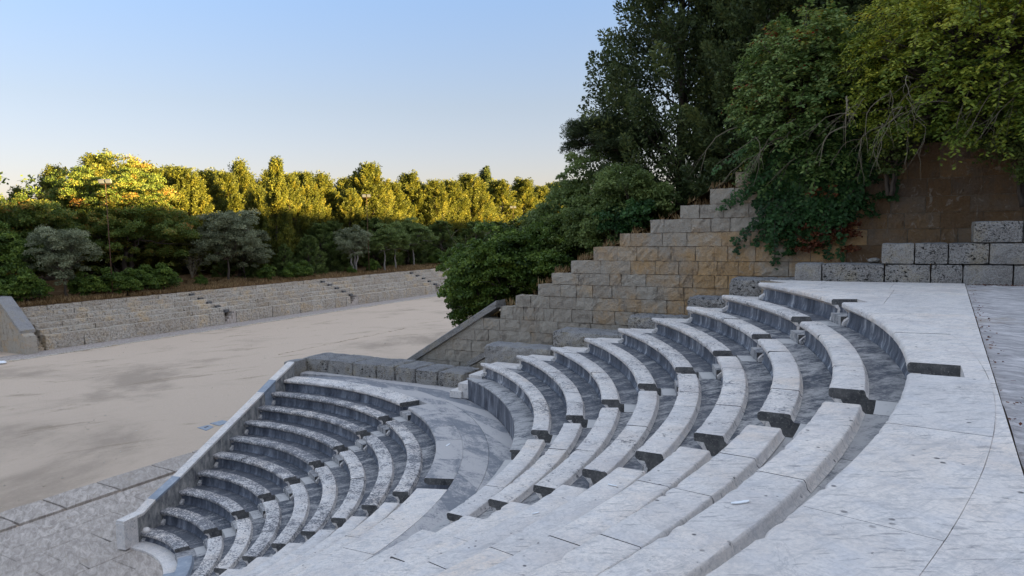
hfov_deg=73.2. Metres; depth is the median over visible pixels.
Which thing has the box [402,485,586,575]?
curved bench
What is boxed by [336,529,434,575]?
curved bench
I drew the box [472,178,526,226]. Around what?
conifer tree
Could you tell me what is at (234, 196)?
conifer tree
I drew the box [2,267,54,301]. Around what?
shrub
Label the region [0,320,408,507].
gravel
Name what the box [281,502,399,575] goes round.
curved bench
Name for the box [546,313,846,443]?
stone stair
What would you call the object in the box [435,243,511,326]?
bush
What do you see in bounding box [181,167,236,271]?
conifer tree
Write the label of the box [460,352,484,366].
sloping stone beam
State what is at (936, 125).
bush
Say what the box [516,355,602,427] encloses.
curved bench
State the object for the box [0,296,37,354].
cheek wall
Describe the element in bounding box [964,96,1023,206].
bush
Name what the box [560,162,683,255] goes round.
bush
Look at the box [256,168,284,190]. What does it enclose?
conifer tree
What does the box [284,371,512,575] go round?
walkway
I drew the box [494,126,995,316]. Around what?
hillside
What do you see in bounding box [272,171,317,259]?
conifer tree
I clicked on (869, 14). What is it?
dark conifer
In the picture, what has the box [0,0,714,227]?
sky
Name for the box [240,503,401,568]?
stone stair
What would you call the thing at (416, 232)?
young tree
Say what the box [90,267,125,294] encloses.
shrub
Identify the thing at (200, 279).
shrub
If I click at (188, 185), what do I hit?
conifer tree
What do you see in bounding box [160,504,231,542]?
curved bench
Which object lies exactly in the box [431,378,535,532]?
podium wall
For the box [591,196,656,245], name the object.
bush
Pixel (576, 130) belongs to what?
pine tree
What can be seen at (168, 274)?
shrub
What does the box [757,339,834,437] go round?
curved bench
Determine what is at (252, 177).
conifer tree
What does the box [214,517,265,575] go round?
curved bench
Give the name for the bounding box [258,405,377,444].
curved bench
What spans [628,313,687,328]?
boulder
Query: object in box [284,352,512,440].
conglomerate wall
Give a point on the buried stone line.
(337, 342)
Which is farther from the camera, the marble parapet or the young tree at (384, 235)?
the young tree at (384, 235)
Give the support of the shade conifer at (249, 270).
on the wooded bank
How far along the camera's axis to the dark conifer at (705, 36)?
27.62 m
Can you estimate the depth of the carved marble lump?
19.30 m
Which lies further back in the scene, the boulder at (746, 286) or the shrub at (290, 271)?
the shrub at (290, 271)
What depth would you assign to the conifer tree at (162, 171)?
80.34 m
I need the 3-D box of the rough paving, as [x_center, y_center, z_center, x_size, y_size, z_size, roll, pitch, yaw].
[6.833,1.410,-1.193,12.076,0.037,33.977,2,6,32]
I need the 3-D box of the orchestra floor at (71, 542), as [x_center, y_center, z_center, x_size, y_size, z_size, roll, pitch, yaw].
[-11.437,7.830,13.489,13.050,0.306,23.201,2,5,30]
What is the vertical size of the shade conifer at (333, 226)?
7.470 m
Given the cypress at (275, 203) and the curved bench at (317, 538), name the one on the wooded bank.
the cypress at (275, 203)
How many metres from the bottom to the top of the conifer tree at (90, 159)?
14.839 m
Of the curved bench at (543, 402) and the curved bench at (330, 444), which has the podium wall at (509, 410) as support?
the curved bench at (543, 402)
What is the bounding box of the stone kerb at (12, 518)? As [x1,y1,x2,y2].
[0,449,198,532]
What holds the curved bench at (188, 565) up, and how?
on the orchestra floor at (71, 542)
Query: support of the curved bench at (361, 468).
on the curved bench at (334, 483)
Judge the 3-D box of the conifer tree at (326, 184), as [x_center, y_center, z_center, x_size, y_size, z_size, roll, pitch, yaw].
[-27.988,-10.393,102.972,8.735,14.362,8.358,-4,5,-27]
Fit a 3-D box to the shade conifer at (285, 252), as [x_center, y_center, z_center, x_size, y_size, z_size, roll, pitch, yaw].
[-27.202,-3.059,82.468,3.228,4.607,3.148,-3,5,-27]
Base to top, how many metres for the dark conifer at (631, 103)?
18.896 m
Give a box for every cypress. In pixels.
[261,155,294,276]
[478,165,494,188]
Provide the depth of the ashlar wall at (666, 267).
21.51 m
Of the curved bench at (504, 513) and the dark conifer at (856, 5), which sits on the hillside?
the dark conifer at (856, 5)
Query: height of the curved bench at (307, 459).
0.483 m
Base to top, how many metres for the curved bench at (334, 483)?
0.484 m
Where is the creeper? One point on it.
(822, 212)
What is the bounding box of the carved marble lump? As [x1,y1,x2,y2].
[142,527,150,532]
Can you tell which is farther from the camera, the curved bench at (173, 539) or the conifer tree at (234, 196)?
the conifer tree at (234, 196)
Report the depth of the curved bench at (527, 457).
11.31 m
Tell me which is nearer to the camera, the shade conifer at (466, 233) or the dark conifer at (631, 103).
the dark conifer at (631, 103)
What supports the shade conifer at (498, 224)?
on the wooded bank
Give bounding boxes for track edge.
[0,293,438,360]
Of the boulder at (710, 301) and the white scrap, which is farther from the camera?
the boulder at (710, 301)
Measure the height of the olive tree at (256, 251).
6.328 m
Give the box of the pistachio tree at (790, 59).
[688,0,900,202]
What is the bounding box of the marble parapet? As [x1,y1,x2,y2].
[116,362,294,549]
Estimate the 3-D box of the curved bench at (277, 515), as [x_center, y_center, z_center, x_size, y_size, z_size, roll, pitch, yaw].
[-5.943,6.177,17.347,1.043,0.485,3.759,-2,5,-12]
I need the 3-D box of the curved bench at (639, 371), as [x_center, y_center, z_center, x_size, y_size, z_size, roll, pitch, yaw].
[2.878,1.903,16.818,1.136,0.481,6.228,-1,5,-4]
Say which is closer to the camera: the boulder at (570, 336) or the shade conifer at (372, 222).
the boulder at (570, 336)
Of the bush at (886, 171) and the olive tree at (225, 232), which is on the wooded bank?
the olive tree at (225, 232)
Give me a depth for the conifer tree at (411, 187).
118.94 m
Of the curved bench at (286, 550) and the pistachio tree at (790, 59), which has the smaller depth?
the curved bench at (286, 550)
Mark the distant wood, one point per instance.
(22, 181)
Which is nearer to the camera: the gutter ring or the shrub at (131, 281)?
the gutter ring
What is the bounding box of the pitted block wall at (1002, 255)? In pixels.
[795,221,1023,292]
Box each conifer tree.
[2,184,54,277]
[33,162,100,278]
[66,148,153,275]
[94,160,177,272]
[130,158,153,166]
[135,163,199,269]
[149,165,228,274]
[162,163,191,263]
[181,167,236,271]
[215,168,246,265]
[226,157,259,226]
[242,182,272,269]
[243,170,264,201]
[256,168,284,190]
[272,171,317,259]
[286,170,337,246]
[313,170,342,230]
[332,176,372,216]
[332,187,371,262]
[338,161,410,261]
[372,180,418,256]
[391,169,439,257]
[415,178,465,257]
[437,177,477,253]
[445,172,508,241]
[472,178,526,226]
[509,176,541,216]
[524,185,561,212]
[546,181,559,204]
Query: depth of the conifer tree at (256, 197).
85.42 m
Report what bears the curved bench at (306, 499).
on the curved bench at (277, 515)
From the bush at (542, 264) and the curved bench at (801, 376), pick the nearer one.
the curved bench at (801, 376)
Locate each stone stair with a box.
[175,410,410,561]
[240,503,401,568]
[485,400,897,518]
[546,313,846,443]
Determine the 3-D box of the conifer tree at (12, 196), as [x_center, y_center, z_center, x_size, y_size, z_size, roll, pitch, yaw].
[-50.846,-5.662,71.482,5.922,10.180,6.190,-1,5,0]
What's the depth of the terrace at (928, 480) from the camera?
3.88 m
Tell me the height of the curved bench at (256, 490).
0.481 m
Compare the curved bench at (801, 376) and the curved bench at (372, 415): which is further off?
the curved bench at (372, 415)
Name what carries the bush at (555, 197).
on the hillside
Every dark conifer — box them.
[576,0,739,228]
[653,0,867,203]
[680,0,851,198]
[786,0,918,73]
[832,0,966,32]
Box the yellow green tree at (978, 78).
[795,0,1023,179]
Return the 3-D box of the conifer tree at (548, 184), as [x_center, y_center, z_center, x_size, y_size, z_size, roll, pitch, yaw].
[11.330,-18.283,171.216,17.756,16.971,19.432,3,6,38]
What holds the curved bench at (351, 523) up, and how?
on the curved bench at (317, 538)
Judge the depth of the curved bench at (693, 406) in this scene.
10.02 m
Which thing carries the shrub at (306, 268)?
on the wooded bank
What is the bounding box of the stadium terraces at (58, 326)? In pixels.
[20,268,447,350]
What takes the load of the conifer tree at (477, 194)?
on the wooded bank
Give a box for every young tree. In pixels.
[367,223,401,270]
[381,220,410,268]
[398,216,438,264]
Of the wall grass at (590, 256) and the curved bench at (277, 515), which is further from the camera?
the wall grass at (590, 256)
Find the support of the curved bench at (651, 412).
on the curved bench at (605, 431)
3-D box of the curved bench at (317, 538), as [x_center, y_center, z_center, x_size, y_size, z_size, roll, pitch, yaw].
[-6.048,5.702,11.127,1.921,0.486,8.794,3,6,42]
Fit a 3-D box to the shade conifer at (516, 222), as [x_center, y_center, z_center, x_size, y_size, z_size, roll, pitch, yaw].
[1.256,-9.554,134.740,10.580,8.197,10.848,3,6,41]
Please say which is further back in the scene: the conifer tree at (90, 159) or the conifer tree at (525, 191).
the conifer tree at (525, 191)
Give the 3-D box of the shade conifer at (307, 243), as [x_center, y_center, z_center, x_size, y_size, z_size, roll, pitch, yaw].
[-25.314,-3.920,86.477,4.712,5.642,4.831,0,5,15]
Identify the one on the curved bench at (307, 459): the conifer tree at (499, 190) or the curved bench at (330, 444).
the curved bench at (330, 444)
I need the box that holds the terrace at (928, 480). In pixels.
[705,280,1023,575]
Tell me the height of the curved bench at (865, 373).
0.485 m
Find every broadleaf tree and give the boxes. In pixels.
[0,185,93,283]
[0,221,45,274]
[34,151,201,274]
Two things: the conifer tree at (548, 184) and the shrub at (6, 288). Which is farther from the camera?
the conifer tree at (548, 184)
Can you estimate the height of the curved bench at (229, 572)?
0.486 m
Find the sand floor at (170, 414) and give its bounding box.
[0,286,523,540]
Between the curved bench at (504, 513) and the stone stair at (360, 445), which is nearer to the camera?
the curved bench at (504, 513)
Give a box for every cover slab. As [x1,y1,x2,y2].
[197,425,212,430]
[210,420,226,425]
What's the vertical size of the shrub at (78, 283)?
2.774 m
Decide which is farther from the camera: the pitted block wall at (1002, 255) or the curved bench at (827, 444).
the pitted block wall at (1002, 255)
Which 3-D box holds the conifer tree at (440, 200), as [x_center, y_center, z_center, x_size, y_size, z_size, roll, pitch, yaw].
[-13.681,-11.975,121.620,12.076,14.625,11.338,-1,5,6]
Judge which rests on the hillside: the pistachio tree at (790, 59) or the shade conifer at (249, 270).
the pistachio tree at (790, 59)
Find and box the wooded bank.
[9,257,435,306]
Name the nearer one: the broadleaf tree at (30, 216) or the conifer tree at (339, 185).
the broadleaf tree at (30, 216)
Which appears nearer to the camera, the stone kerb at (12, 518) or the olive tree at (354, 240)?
the stone kerb at (12, 518)
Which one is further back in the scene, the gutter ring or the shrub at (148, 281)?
the shrub at (148, 281)
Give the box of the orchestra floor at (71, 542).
[0,474,173,575]
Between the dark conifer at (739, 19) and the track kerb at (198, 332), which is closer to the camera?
the dark conifer at (739, 19)
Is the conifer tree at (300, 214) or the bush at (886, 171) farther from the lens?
the conifer tree at (300, 214)
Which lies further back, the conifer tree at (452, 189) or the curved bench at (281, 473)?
the conifer tree at (452, 189)
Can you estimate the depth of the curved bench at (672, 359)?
16.07 m
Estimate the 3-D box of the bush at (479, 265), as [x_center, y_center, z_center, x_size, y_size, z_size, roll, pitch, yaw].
[-1.022,-0.035,29.605,4.682,5.841,5.098,-1,5,2]
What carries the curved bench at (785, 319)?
on the curved bench at (746, 333)
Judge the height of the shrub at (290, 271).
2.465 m
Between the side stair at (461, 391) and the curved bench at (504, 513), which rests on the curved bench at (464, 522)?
the curved bench at (504, 513)
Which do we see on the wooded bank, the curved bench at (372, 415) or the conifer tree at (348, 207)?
the conifer tree at (348, 207)
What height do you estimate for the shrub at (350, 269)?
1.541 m
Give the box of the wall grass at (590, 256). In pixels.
[491,180,735,316]
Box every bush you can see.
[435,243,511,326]
[436,219,538,321]
[502,212,593,293]
[517,201,552,240]
[531,147,640,251]
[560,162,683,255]
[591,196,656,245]
[850,103,935,195]
[857,82,1001,142]
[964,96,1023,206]
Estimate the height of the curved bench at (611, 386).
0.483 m
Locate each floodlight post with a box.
[98,179,112,293]
[362,194,370,271]
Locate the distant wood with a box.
[0,169,501,208]
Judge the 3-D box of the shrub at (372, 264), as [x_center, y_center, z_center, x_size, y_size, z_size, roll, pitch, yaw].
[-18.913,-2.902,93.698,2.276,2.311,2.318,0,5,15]
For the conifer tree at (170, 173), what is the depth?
88.33 m
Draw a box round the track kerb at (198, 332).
[6,296,435,361]
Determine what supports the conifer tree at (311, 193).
on the wooded bank
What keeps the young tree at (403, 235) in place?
on the wooded bank
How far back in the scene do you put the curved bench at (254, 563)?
14.49 m
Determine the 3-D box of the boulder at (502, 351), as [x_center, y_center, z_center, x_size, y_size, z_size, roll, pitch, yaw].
[0.339,2.463,22.493,2.522,1.275,0.905,2,5,30]
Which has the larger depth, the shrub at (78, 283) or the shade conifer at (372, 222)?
the shade conifer at (372, 222)
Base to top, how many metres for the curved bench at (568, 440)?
0.486 m
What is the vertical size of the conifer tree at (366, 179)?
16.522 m
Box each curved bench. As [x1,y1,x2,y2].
[140,525,203,557]
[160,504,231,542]
[173,555,204,575]
[179,485,257,525]
[191,536,235,575]
[197,467,283,505]
[213,450,308,491]
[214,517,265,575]
[219,569,240,575]
[229,434,332,474]
[232,557,269,575]
[242,500,293,564]
[244,419,354,459]
[244,543,302,575]
[256,530,334,575]
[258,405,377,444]
[268,516,366,575]
[271,391,399,429]
[271,483,322,552]
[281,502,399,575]
[301,466,350,541]
[331,450,378,528]
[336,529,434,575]
[354,515,481,575]
[361,435,406,516]
[376,502,530,575]
[386,420,435,502]
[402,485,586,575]
[438,467,645,575]
[447,439,550,522]
[474,446,711,575]
[480,363,569,442]
[488,423,590,511]
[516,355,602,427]
[526,425,792,575]
[533,408,632,498]
[551,347,637,411]
[582,391,676,487]
[584,338,673,395]
[597,401,889,575]
[618,328,711,379]
[635,374,722,472]
[652,318,750,366]
[686,306,789,353]
[694,356,772,455]
[722,295,830,335]
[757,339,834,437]
[799,321,905,414]
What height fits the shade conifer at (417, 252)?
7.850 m
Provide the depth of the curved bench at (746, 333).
15.46 m
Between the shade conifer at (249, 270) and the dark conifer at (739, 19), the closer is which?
the dark conifer at (739, 19)
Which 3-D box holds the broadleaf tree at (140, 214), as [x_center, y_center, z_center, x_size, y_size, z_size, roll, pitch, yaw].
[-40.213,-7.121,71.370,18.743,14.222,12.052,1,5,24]
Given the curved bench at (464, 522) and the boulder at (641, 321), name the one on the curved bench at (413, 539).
the curved bench at (464, 522)
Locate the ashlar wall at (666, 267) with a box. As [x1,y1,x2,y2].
[407,139,1023,474]
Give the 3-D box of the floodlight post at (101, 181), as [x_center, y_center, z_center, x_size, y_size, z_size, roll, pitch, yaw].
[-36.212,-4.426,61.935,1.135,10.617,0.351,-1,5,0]
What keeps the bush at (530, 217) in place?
on the hillside
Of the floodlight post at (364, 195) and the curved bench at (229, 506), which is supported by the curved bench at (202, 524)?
the curved bench at (229, 506)
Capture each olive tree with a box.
[21,225,105,296]
[188,208,262,278]
[219,230,275,278]
[332,224,372,268]
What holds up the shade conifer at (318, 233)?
on the wooded bank
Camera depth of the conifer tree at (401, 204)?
112.32 m
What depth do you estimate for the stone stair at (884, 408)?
6.97 m
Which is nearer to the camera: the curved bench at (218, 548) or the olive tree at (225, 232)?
the curved bench at (218, 548)
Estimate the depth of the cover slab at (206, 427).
31.06 m
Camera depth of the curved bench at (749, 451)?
5.17 m
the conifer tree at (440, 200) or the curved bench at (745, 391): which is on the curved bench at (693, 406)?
the curved bench at (745, 391)
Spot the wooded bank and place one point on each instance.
(51, 280)
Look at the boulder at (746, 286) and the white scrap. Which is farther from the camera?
the boulder at (746, 286)
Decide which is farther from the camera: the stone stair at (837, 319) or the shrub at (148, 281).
the shrub at (148, 281)
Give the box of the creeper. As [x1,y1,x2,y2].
[711,105,904,269]
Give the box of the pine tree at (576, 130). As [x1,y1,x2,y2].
[557,108,667,164]
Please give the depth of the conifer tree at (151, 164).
84.96 m
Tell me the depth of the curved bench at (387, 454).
17.59 m
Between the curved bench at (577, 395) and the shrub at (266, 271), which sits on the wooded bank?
the shrub at (266, 271)
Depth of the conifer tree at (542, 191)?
158.96 m
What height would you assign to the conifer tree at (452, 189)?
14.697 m
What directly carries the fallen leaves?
on the rough paving
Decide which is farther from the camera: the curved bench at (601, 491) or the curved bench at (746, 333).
the curved bench at (746, 333)
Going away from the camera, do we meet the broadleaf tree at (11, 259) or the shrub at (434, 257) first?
the broadleaf tree at (11, 259)
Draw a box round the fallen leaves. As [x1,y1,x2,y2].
[821,260,1023,432]
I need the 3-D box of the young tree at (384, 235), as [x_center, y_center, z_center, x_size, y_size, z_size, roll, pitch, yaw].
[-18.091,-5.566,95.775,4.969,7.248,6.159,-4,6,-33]
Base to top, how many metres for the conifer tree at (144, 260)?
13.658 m
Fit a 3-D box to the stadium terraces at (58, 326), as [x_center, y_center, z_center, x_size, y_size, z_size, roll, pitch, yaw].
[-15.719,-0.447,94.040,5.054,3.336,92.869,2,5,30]
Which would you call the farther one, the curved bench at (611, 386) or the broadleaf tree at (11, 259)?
the broadleaf tree at (11, 259)
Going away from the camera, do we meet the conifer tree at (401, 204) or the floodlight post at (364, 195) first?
the floodlight post at (364, 195)
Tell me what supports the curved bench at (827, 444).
on the curved bench at (749, 451)
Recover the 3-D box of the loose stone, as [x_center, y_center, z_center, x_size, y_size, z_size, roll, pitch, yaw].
[9.124,-0.699,17.385,0.284,0.127,0.372,1,5,28]
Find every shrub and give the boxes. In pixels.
[0,268,24,297]
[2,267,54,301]
[67,271,99,295]
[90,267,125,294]
[118,267,144,294]
[134,264,164,289]
[149,262,182,289]
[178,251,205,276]
[193,275,207,284]
[256,264,276,279]
[278,262,299,279]
[294,260,313,276]
[346,265,356,272]
[363,258,381,270]
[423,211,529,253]
[427,248,446,263]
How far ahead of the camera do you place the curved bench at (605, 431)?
10.68 m
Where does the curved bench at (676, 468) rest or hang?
on the curved bench at (601, 491)
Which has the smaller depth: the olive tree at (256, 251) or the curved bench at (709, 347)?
the curved bench at (709, 347)
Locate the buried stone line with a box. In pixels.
[279,328,404,354]
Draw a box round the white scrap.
[731,500,749,503]
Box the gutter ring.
[129,541,176,575]
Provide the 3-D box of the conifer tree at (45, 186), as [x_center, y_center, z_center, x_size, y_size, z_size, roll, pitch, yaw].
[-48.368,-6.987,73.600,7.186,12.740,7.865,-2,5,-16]
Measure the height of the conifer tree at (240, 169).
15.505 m
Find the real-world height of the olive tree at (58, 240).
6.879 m
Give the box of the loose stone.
[868,258,879,262]
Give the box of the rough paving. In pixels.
[966,285,1023,468]
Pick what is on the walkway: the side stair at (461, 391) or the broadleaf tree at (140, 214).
the side stair at (461, 391)
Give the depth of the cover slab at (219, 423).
31.74 m
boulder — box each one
[484,341,552,363]
[552,327,620,355]
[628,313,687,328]
[687,295,725,317]
[729,276,794,296]
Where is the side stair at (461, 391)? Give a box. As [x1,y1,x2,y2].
[450,296,759,398]
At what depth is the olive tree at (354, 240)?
90.93 m
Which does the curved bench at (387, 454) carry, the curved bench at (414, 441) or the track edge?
the curved bench at (414, 441)
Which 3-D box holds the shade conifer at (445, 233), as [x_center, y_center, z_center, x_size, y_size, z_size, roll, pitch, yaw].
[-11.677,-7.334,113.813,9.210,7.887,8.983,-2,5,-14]
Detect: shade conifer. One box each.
[210,244,258,278]
[272,243,296,278]
[294,234,328,275]
[296,222,346,272]
[312,220,356,270]
[350,217,404,266]
[389,219,433,265]
[417,220,465,262]
[455,221,490,246]
[479,220,505,238]
[506,219,529,230]
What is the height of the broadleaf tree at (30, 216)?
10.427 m
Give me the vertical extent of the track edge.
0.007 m

